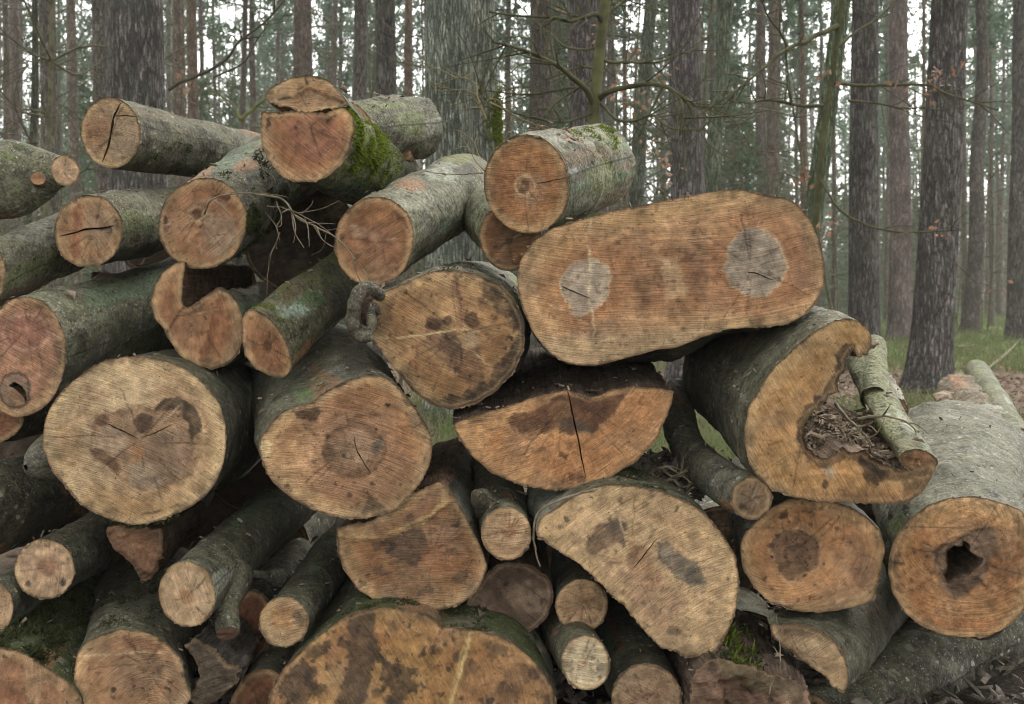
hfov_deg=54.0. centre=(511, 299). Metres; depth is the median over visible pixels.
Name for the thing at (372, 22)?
pine tree
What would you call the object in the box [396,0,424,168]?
pine tree
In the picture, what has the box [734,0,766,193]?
pine tree
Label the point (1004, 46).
pine tree
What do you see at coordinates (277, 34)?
pine tree
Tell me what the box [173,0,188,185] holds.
pine tree
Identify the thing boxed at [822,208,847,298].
bare sapling
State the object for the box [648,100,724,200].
young spruce
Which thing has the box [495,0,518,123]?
pine tree
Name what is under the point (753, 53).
pine tree
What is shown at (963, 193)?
pine tree
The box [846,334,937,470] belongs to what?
forked branch
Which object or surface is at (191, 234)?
beech log
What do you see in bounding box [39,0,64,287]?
pine tree
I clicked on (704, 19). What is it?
pine tree
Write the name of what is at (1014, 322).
pine tree
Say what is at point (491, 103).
bare twig
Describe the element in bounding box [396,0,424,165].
pine tree
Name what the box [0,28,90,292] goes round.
bare sapling
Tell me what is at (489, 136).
oak tree
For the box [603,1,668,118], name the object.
pine tree
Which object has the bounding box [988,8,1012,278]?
pine tree
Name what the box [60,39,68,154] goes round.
pine tree
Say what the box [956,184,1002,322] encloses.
bare sapling
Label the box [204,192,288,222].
twig
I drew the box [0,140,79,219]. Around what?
branch log
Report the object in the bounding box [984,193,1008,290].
bare sapling
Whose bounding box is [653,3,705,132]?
pine tree
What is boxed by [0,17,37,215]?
pine tree
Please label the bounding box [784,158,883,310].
bare sapling
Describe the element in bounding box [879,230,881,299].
young spruce
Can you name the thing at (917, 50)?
pine tree
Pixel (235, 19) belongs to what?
pine tree
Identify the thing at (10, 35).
pine tree
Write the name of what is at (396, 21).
pine tree
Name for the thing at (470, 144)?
twig
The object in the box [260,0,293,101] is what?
pine tree
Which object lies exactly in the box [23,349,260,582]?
beech log
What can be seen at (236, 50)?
pine tree
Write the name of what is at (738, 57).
pine tree
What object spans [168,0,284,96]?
dead bough
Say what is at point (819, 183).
oak sapling
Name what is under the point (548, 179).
log block
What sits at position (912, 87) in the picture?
pine tree
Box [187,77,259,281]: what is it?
young spruce
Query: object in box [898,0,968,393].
pine tree
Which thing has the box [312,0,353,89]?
pine tree
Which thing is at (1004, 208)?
thicket
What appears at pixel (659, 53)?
pine tree
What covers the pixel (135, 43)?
pine tree
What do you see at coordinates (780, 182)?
bare sapling
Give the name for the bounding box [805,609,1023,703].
beech log
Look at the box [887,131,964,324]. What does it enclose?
bare sapling
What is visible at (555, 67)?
pine tree
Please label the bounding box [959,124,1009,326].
bare sapling
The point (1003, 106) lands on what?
pine tree
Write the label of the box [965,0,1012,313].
pine tree
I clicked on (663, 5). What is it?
bare sapling
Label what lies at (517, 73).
pine tree
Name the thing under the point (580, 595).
branch log
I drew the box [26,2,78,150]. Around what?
pine tree
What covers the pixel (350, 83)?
pine tree
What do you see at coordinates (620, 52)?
pine tree
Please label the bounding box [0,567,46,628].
branch log
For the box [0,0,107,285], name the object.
bare sapling
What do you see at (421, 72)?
pine tree
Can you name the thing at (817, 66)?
pine tree
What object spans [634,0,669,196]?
pine tree
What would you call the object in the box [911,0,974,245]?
pine tree
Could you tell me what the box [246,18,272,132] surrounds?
pine tree
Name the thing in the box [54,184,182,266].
beech log
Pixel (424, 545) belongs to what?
beech log
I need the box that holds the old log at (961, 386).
[937,372,1023,423]
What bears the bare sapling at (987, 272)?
on the ground at (1006, 683)
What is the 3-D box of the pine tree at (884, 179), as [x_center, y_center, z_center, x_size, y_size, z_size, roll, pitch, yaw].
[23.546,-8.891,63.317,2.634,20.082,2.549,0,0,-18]
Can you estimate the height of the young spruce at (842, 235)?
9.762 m
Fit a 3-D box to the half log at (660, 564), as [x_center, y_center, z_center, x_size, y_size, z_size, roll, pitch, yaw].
[0.265,0.593,2.635,0.481,0.406,0.842,0,0,0]
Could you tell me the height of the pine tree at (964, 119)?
21.538 m
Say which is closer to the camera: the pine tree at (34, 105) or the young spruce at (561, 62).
the pine tree at (34, 105)
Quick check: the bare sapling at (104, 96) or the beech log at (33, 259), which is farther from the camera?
the bare sapling at (104, 96)
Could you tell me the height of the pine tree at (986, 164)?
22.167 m
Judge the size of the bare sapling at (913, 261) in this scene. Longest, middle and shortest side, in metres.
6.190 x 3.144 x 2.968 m
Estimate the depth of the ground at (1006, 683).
2.78 m
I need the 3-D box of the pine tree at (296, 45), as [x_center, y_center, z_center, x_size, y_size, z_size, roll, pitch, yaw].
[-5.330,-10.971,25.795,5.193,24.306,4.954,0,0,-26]
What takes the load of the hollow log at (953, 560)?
on the beech log at (910, 647)
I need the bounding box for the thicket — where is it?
[32,178,1006,310]
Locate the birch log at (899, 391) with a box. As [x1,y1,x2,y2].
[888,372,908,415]
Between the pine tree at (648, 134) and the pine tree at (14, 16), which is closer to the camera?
the pine tree at (14, 16)
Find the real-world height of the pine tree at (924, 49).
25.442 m
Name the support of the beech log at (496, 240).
on the burr log at (452, 336)
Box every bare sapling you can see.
[0,0,88,194]
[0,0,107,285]
[0,0,166,289]
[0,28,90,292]
[0,120,39,232]
[28,2,215,194]
[37,101,89,284]
[39,3,189,266]
[60,85,100,276]
[164,45,248,187]
[169,53,225,184]
[197,87,274,127]
[198,31,267,131]
[231,42,336,112]
[313,22,403,98]
[320,0,424,97]
[353,0,553,385]
[401,67,503,279]
[500,74,529,128]
[505,90,566,273]
[510,0,669,210]
[531,0,742,209]
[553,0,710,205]
[554,51,636,204]
[607,91,668,210]
[617,0,819,192]
[626,0,798,207]
[645,145,669,202]
[719,0,889,309]
[721,69,837,207]
[721,106,780,191]
[726,126,807,199]
[762,108,848,294]
[777,148,848,305]
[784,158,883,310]
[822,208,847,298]
[824,221,848,301]
[879,76,968,251]
[879,161,968,292]
[883,162,920,283]
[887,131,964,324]
[911,140,1004,294]
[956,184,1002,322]
[957,195,1006,327]
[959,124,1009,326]
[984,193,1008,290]
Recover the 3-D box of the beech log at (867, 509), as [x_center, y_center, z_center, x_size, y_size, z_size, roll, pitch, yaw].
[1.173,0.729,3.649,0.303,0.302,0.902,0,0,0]
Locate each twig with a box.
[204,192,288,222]
[256,194,388,300]
[259,232,279,293]
[265,201,281,248]
[267,200,365,254]
[416,58,544,155]
[419,171,482,174]
[446,102,484,171]
[532,488,595,566]
[649,451,684,492]
[654,454,688,477]
[665,467,691,493]
[669,464,693,484]
[674,470,691,491]
[685,485,695,494]
[764,608,787,694]
[834,402,884,455]
[857,404,927,434]
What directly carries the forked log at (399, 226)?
on the burr log at (452, 336)
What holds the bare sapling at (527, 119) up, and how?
on the ground at (1006, 683)
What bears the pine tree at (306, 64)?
on the ground at (1006, 683)
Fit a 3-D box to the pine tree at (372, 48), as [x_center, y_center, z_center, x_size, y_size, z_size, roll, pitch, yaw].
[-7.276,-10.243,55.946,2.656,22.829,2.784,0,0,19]
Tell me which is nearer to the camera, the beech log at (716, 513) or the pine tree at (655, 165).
the beech log at (716, 513)
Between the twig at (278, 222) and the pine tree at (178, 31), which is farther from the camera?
the pine tree at (178, 31)
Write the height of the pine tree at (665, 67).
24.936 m
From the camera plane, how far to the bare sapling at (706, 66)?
15.22 m
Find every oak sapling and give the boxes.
[438,0,770,217]
[689,0,1023,299]
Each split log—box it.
[150,261,274,369]
[260,75,422,204]
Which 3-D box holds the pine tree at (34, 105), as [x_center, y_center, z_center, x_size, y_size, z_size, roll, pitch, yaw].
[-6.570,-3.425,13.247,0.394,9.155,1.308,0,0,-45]
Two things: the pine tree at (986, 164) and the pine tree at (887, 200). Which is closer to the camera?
the pine tree at (887, 200)
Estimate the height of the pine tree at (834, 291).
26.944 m
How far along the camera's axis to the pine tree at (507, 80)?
36.31 m
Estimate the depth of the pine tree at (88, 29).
43.64 m
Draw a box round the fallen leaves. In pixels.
[32,84,1023,683]
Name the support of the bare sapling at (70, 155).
on the ground at (1006, 683)
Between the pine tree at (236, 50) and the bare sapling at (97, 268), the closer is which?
the bare sapling at (97, 268)
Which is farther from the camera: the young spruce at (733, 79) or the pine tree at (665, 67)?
the pine tree at (665, 67)
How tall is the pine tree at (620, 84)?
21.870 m
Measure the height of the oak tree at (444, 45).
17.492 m
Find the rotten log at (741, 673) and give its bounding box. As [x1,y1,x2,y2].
[663,608,811,703]
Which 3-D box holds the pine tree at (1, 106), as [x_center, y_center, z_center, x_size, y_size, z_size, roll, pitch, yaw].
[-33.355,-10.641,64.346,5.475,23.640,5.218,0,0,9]
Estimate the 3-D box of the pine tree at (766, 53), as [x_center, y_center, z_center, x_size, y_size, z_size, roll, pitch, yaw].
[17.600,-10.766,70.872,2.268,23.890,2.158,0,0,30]
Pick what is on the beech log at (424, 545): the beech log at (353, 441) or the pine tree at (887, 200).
the beech log at (353, 441)
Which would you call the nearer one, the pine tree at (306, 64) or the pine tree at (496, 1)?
the pine tree at (306, 64)
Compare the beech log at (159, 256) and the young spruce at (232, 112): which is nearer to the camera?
the beech log at (159, 256)
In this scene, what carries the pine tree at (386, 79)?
on the ground at (1006, 683)
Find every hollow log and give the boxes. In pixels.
[682,306,935,504]
[872,399,1023,640]
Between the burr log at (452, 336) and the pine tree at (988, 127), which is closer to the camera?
the burr log at (452, 336)
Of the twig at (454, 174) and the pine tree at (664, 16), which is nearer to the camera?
the twig at (454, 174)
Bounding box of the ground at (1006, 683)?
[0,309,1023,703]
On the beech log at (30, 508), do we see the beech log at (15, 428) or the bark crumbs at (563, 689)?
the beech log at (15, 428)
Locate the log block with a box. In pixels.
[484,123,635,233]
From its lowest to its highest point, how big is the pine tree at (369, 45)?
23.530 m
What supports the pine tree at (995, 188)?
on the ground at (1006, 683)
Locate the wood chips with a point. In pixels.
(1022, 399)
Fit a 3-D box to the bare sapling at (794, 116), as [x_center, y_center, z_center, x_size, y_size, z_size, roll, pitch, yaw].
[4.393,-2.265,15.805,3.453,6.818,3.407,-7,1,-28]
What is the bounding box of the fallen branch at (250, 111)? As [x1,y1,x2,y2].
[203,75,293,120]
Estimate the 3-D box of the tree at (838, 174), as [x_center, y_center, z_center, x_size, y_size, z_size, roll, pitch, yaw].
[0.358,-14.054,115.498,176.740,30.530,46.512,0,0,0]
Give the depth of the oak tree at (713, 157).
13.94 m
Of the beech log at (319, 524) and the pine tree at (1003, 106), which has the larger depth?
the pine tree at (1003, 106)
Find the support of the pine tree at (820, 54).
on the ground at (1006, 683)
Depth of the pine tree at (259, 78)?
71.82 m
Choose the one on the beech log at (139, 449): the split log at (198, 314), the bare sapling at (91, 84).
the split log at (198, 314)
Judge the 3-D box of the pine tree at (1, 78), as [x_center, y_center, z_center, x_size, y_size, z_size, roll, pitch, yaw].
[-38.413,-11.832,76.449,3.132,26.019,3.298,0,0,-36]
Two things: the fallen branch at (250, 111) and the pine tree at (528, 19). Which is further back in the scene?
the pine tree at (528, 19)
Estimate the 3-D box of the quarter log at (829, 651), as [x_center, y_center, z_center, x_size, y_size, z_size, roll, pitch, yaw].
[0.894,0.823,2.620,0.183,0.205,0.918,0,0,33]
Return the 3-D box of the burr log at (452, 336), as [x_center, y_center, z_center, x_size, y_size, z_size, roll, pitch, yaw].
[-0.158,0.065,2.739,0.443,0.376,0.939,0,0,0]
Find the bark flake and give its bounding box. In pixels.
[933,390,953,401]
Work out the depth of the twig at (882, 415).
2.26 m
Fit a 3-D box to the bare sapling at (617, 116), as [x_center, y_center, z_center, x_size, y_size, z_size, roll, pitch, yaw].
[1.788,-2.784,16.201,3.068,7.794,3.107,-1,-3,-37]
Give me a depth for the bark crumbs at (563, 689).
2.49 m
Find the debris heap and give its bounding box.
[633,446,704,500]
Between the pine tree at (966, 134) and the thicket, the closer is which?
the pine tree at (966, 134)
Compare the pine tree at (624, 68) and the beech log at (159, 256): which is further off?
the pine tree at (624, 68)
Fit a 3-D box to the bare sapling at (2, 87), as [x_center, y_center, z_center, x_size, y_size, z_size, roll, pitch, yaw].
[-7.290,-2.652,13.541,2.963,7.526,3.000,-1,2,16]
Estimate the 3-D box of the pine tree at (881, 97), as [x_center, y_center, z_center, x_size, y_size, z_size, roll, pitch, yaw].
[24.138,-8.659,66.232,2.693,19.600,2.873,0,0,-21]
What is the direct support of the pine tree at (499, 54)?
on the ground at (1006, 683)
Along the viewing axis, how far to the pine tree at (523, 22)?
43.95 m
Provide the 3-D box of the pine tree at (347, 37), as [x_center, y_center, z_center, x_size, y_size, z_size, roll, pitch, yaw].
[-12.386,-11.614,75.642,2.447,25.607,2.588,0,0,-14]
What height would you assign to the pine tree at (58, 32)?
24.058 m
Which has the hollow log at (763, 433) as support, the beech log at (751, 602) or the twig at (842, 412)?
the twig at (842, 412)
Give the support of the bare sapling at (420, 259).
on the ground at (1006, 683)
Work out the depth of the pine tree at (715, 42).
63.97 m
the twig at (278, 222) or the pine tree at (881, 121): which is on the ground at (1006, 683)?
the pine tree at (881, 121)
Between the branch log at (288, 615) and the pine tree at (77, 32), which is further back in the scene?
the pine tree at (77, 32)
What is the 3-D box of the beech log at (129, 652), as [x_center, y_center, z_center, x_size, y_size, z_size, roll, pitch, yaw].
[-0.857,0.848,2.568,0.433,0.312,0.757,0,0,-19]
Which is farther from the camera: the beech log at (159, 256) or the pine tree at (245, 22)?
the pine tree at (245, 22)
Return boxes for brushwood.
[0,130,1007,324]
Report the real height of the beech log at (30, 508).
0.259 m
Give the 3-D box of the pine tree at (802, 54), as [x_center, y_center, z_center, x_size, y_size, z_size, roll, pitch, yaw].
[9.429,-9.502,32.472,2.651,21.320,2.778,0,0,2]
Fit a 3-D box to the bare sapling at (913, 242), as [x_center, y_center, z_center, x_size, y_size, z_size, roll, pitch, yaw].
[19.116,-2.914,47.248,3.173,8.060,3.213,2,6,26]
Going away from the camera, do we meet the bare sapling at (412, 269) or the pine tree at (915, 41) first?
the bare sapling at (412, 269)
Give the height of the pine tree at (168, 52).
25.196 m
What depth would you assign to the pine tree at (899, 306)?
24.81 m
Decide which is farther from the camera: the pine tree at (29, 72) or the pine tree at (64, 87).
the pine tree at (64, 87)
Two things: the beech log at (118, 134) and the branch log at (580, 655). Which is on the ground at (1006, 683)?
the branch log at (580, 655)
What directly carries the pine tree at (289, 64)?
on the ground at (1006, 683)
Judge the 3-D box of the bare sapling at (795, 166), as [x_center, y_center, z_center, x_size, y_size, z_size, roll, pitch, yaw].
[7.176,-1.807,25.086,2.976,5.861,2.810,2,2,-15]
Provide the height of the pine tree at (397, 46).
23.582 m
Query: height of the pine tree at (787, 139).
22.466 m
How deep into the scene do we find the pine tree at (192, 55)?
25.87 m
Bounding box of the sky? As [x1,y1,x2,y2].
[0,0,1012,296]
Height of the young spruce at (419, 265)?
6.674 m
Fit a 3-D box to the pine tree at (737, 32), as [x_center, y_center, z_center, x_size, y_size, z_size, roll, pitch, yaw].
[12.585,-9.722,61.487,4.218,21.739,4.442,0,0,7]
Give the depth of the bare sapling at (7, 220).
33.30 m
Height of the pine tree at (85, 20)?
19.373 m
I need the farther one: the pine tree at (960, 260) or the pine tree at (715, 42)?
the pine tree at (960, 260)
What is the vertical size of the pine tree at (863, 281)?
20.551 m
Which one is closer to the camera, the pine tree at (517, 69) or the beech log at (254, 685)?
the beech log at (254, 685)
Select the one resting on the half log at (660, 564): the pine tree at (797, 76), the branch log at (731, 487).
the branch log at (731, 487)
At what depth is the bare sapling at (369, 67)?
25.13 m
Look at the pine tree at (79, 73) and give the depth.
92.86 m
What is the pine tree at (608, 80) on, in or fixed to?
on the ground at (1006, 683)
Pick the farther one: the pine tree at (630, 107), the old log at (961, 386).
the pine tree at (630, 107)
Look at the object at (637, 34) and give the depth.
20.96 m
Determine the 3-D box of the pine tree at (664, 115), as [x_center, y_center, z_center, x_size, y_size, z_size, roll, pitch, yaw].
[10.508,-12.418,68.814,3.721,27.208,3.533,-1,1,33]
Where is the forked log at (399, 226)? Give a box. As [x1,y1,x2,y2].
[334,153,486,285]
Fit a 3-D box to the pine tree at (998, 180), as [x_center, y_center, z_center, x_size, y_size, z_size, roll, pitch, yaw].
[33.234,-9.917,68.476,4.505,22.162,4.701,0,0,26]
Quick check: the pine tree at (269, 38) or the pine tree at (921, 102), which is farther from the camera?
the pine tree at (921, 102)
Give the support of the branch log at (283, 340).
on the beech log at (353, 441)
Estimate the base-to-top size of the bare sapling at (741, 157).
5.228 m
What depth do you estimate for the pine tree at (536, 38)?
15.84 m
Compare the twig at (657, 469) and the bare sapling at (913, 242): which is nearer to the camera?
the twig at (657, 469)
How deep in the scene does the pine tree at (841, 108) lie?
54.85 m
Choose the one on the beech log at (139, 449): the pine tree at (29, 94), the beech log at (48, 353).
the beech log at (48, 353)
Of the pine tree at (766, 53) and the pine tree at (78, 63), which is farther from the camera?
the pine tree at (766, 53)
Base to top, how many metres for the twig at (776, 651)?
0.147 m
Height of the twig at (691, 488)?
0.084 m
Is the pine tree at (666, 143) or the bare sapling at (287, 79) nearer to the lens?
the bare sapling at (287, 79)
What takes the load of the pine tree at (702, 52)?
on the ground at (1006, 683)
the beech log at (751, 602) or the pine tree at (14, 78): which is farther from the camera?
the pine tree at (14, 78)
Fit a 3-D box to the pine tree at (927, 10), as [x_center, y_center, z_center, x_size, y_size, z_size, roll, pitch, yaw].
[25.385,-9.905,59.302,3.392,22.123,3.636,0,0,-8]
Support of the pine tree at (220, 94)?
on the ground at (1006, 683)
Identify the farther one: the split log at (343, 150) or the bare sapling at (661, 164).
the bare sapling at (661, 164)
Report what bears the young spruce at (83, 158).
on the ground at (1006, 683)
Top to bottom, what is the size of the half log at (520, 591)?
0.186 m
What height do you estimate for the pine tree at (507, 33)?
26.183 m
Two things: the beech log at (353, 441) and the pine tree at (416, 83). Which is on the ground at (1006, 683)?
the pine tree at (416, 83)
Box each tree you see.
[0,0,24,137]
[0,0,30,139]
[0,0,32,233]
[0,0,38,113]
[0,0,38,227]
[0,0,62,141]
[0,0,67,230]
[0,0,79,215]
[0,4,39,127]
[0,10,30,142]
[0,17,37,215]
[0,26,1011,305]
[22,76,66,149]
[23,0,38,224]
[23,2,65,287]
[23,98,30,140]
[26,0,87,150]
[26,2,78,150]
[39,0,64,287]
[57,0,92,190]
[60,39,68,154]
[61,7,96,268]
[62,70,83,203]
[66,0,81,284]
[66,40,90,180]
[76,0,91,113]
[76,0,92,106]
[77,23,94,188]
[85,25,91,61]
[91,0,108,271]
[107,0,167,272]
[163,0,186,98]
[163,0,219,187]
[163,0,233,120]
[163,6,186,92]
[164,1,220,111]
[164,4,187,107]
[164,17,187,180]
[165,0,224,121]
[171,1,212,116]
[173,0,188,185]
[186,0,198,179]
[196,0,241,122]
[204,2,234,123]
[206,71,233,123]
[208,0,256,126]
[219,0,318,131]
[220,45,249,123]
[228,0,278,128]
[239,0,320,131]
[240,2,275,132]
[243,0,337,128]
[246,0,293,132]
[246,11,275,133]
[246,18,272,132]
[248,0,323,130]
[256,16,293,126]
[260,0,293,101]
[260,0,353,121]
[291,0,375,96]
[293,0,352,92]
[312,0,353,79]
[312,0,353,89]
[312,0,353,94]
[313,0,352,87]
[338,15,353,100]
[343,15,368,98]
[344,0,418,97]
[344,0,424,96]
[345,2,401,93]
[352,0,367,327]
[367,7,404,98]
[369,0,404,92]
[372,0,396,362]
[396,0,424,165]
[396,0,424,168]
[401,43,421,160]
[403,0,412,280]
[413,0,423,273]
[413,15,424,164]
[421,0,476,423]
[469,0,504,262]
[495,0,517,28]
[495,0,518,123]
[495,0,529,139]
[495,10,511,119]
[497,0,518,140]
[500,0,568,126]
[500,8,528,135]
[503,11,529,132]
[503,21,529,131]
[504,31,529,140]
[511,0,565,41]
[512,15,568,125]
[513,0,562,64]
[518,12,567,115]
[529,0,552,347]
[567,0,608,220]
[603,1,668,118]
[606,0,640,148]
[606,42,630,68]
[606,57,622,117]
[607,0,668,208]
[610,3,663,210]
[614,48,648,139]
[618,28,666,202]
[628,0,656,207]
[631,60,669,201]
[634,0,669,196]
[639,0,701,167]
[640,9,669,198]
[647,19,667,196]
[652,9,708,105]
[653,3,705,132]
[657,0,733,120]
[657,0,770,179]
[658,89,669,199]
[660,0,708,111]
[663,0,704,381]
[700,0,743,132]
[701,4,715,129]
[701,6,752,189]
[703,0,746,186]
[704,2,756,164]
[704,12,753,188]
[704,14,748,132]
[704,19,737,89]
[705,0,732,192]
[731,1,767,167]
[731,79,755,191]
[732,39,747,183]
[733,0,806,184]
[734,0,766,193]
[738,0,810,196]
[739,0,813,196]
[750,0,802,195]
[750,30,768,132]
[766,0,833,253]
[766,12,789,120]
[767,1,828,204]
[780,37,811,196]
[780,72,794,195]
[781,0,829,187]
[782,1,829,183]
[786,0,851,306]
[787,2,829,157]
[804,0,850,239]
[807,59,818,173]
[813,0,850,310]
[823,7,851,294]
[836,26,850,158]
[839,0,888,253]
[846,0,880,370]
[849,0,926,321]
[879,0,918,204]
[879,0,929,273]
[879,2,916,240]
[879,18,888,312]
[879,34,886,170]
[879,68,886,248]
[883,0,929,274]
[884,0,927,307]
[885,0,911,340]
[885,32,918,163]
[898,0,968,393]
[908,5,1006,197]
[909,0,974,113]
[909,50,927,191]
[910,35,928,164]
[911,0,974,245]
[911,14,991,276]
[921,0,1003,320]
[958,0,1012,333]
[958,24,973,310]
[965,0,1010,263]
[965,0,1011,313]
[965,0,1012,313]
[965,0,1012,316]
[965,3,1008,315]
[965,45,1011,283]
[966,0,1007,325]
[984,77,1009,309]
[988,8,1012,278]
[992,0,1012,257]
[994,28,1011,272]
[1000,0,1012,163]
[1003,0,1023,339]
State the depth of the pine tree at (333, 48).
33.83 m
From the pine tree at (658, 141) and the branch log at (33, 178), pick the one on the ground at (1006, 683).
the pine tree at (658, 141)
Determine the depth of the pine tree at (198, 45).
68.62 m
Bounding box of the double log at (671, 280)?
[517,190,824,366]
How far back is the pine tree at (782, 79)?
85.10 m
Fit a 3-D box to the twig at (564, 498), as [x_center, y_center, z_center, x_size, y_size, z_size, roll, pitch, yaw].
[0.113,0.493,2.171,0.138,0.177,0.025,0,0,8]
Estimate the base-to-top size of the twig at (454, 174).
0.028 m
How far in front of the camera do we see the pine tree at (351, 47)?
85.41 m
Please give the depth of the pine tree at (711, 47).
38.05 m
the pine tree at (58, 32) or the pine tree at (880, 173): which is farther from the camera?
the pine tree at (880, 173)
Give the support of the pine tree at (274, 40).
on the ground at (1006, 683)
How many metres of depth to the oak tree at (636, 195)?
14.87 m
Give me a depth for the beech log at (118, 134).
2.69 m
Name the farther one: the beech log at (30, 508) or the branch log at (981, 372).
the branch log at (981, 372)
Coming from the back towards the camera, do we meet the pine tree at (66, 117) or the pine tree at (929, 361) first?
the pine tree at (66, 117)
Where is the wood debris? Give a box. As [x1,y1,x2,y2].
[804,324,897,462]
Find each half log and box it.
[453,347,673,490]
[466,515,553,631]
[525,452,739,657]
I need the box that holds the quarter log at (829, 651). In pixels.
[767,562,910,692]
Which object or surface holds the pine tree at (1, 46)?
on the ground at (1006, 683)
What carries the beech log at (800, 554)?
on the quarter log at (829, 651)
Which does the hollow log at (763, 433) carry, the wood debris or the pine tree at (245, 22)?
the wood debris
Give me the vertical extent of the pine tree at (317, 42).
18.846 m
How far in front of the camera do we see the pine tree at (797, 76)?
56.64 m
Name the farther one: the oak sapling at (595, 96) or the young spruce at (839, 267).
the young spruce at (839, 267)
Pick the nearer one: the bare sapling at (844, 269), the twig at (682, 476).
the twig at (682, 476)
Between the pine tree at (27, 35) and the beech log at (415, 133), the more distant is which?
the pine tree at (27, 35)
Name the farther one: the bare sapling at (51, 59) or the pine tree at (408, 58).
the pine tree at (408, 58)
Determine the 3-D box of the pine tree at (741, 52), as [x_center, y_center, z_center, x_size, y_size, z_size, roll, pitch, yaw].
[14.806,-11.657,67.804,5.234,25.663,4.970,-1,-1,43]
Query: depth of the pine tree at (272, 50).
50.12 m
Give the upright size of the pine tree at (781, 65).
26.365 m
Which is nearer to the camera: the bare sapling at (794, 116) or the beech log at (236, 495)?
the beech log at (236, 495)
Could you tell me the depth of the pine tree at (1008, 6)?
31.33 m
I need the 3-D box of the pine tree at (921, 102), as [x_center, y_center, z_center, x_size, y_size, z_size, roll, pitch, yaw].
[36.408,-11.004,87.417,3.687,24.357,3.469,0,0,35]
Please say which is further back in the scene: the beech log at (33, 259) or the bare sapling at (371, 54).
the bare sapling at (371, 54)
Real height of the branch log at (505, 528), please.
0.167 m
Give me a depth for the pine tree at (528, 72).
60.32 m
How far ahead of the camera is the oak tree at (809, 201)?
9.42 m
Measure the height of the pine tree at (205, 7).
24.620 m
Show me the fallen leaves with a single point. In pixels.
(104, 272)
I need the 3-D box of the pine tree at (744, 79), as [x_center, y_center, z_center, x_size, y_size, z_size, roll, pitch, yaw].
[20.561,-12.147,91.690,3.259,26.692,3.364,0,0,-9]
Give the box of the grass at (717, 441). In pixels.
[383,312,1023,459]
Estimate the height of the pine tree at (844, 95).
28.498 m
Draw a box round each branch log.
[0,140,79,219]
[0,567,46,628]
[14,491,214,599]
[158,480,316,639]
[241,251,358,377]
[253,517,347,647]
[471,459,530,560]
[538,574,610,689]
[549,546,607,628]
[594,592,682,703]
[663,378,773,519]
[964,359,1023,431]
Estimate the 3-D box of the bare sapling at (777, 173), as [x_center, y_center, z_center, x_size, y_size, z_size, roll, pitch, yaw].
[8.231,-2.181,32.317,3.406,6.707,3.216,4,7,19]
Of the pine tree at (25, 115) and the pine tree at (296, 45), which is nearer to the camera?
the pine tree at (296, 45)
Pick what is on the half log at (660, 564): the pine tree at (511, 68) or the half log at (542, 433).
the half log at (542, 433)
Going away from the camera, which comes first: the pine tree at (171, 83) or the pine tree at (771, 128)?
the pine tree at (771, 128)
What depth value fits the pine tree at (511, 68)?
73.42 m
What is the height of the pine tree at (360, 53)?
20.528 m
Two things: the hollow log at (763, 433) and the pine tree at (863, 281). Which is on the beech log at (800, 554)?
the hollow log at (763, 433)
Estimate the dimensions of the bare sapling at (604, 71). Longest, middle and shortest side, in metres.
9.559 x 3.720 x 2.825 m
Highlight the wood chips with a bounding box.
[658,396,1023,444]
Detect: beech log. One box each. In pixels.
[0,190,119,305]
[0,257,233,416]
[0,404,51,442]
[0,434,42,458]
[0,454,90,554]
[0,569,105,703]
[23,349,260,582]
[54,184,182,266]
[74,547,263,703]
[80,96,260,176]
[124,250,248,267]
[158,135,316,268]
[182,497,235,549]
[214,460,270,510]
[229,642,299,703]
[238,537,313,665]
[245,189,379,289]
[251,323,431,519]
[252,511,336,580]
[267,562,556,703]
[336,437,490,610]
[350,94,442,161]
[463,182,540,270]
[524,488,551,573]
[688,493,753,589]
[727,456,884,612]
[737,586,774,632]
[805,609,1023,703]
[855,503,876,524]
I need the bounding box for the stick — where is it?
[988,338,1020,367]
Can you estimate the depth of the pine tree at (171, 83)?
75.79 m
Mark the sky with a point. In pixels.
(224, 14)
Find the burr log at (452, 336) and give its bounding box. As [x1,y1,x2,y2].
[345,261,530,408]
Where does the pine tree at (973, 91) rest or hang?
on the ground at (1006, 683)
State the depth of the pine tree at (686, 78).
11.82 m
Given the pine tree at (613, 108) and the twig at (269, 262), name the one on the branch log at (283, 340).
the twig at (269, 262)
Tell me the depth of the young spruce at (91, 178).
30.79 m
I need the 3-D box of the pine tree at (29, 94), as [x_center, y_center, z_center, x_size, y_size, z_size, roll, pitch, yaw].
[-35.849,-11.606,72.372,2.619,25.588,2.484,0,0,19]
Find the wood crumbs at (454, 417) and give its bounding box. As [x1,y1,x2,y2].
[0,79,1023,686]
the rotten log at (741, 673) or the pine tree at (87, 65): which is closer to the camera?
the rotten log at (741, 673)
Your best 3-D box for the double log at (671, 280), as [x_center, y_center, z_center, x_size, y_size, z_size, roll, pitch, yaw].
[0.396,-0.032,2.596,0.721,0.479,0.633,0,0,5]
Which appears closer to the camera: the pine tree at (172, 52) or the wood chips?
the wood chips
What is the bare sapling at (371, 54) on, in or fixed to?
on the ground at (1006, 683)
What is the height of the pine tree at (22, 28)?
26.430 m
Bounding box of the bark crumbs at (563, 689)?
[187,588,1023,703]
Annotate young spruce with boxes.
[32,71,96,282]
[35,72,96,292]
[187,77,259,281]
[214,77,258,281]
[397,257,425,283]
[503,0,617,275]
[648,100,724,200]
[706,57,755,191]
[721,104,778,191]
[755,84,799,201]
[822,106,884,317]
[822,228,847,311]
[828,203,848,308]
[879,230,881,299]
[912,196,919,297]
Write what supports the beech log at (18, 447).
on the beech log

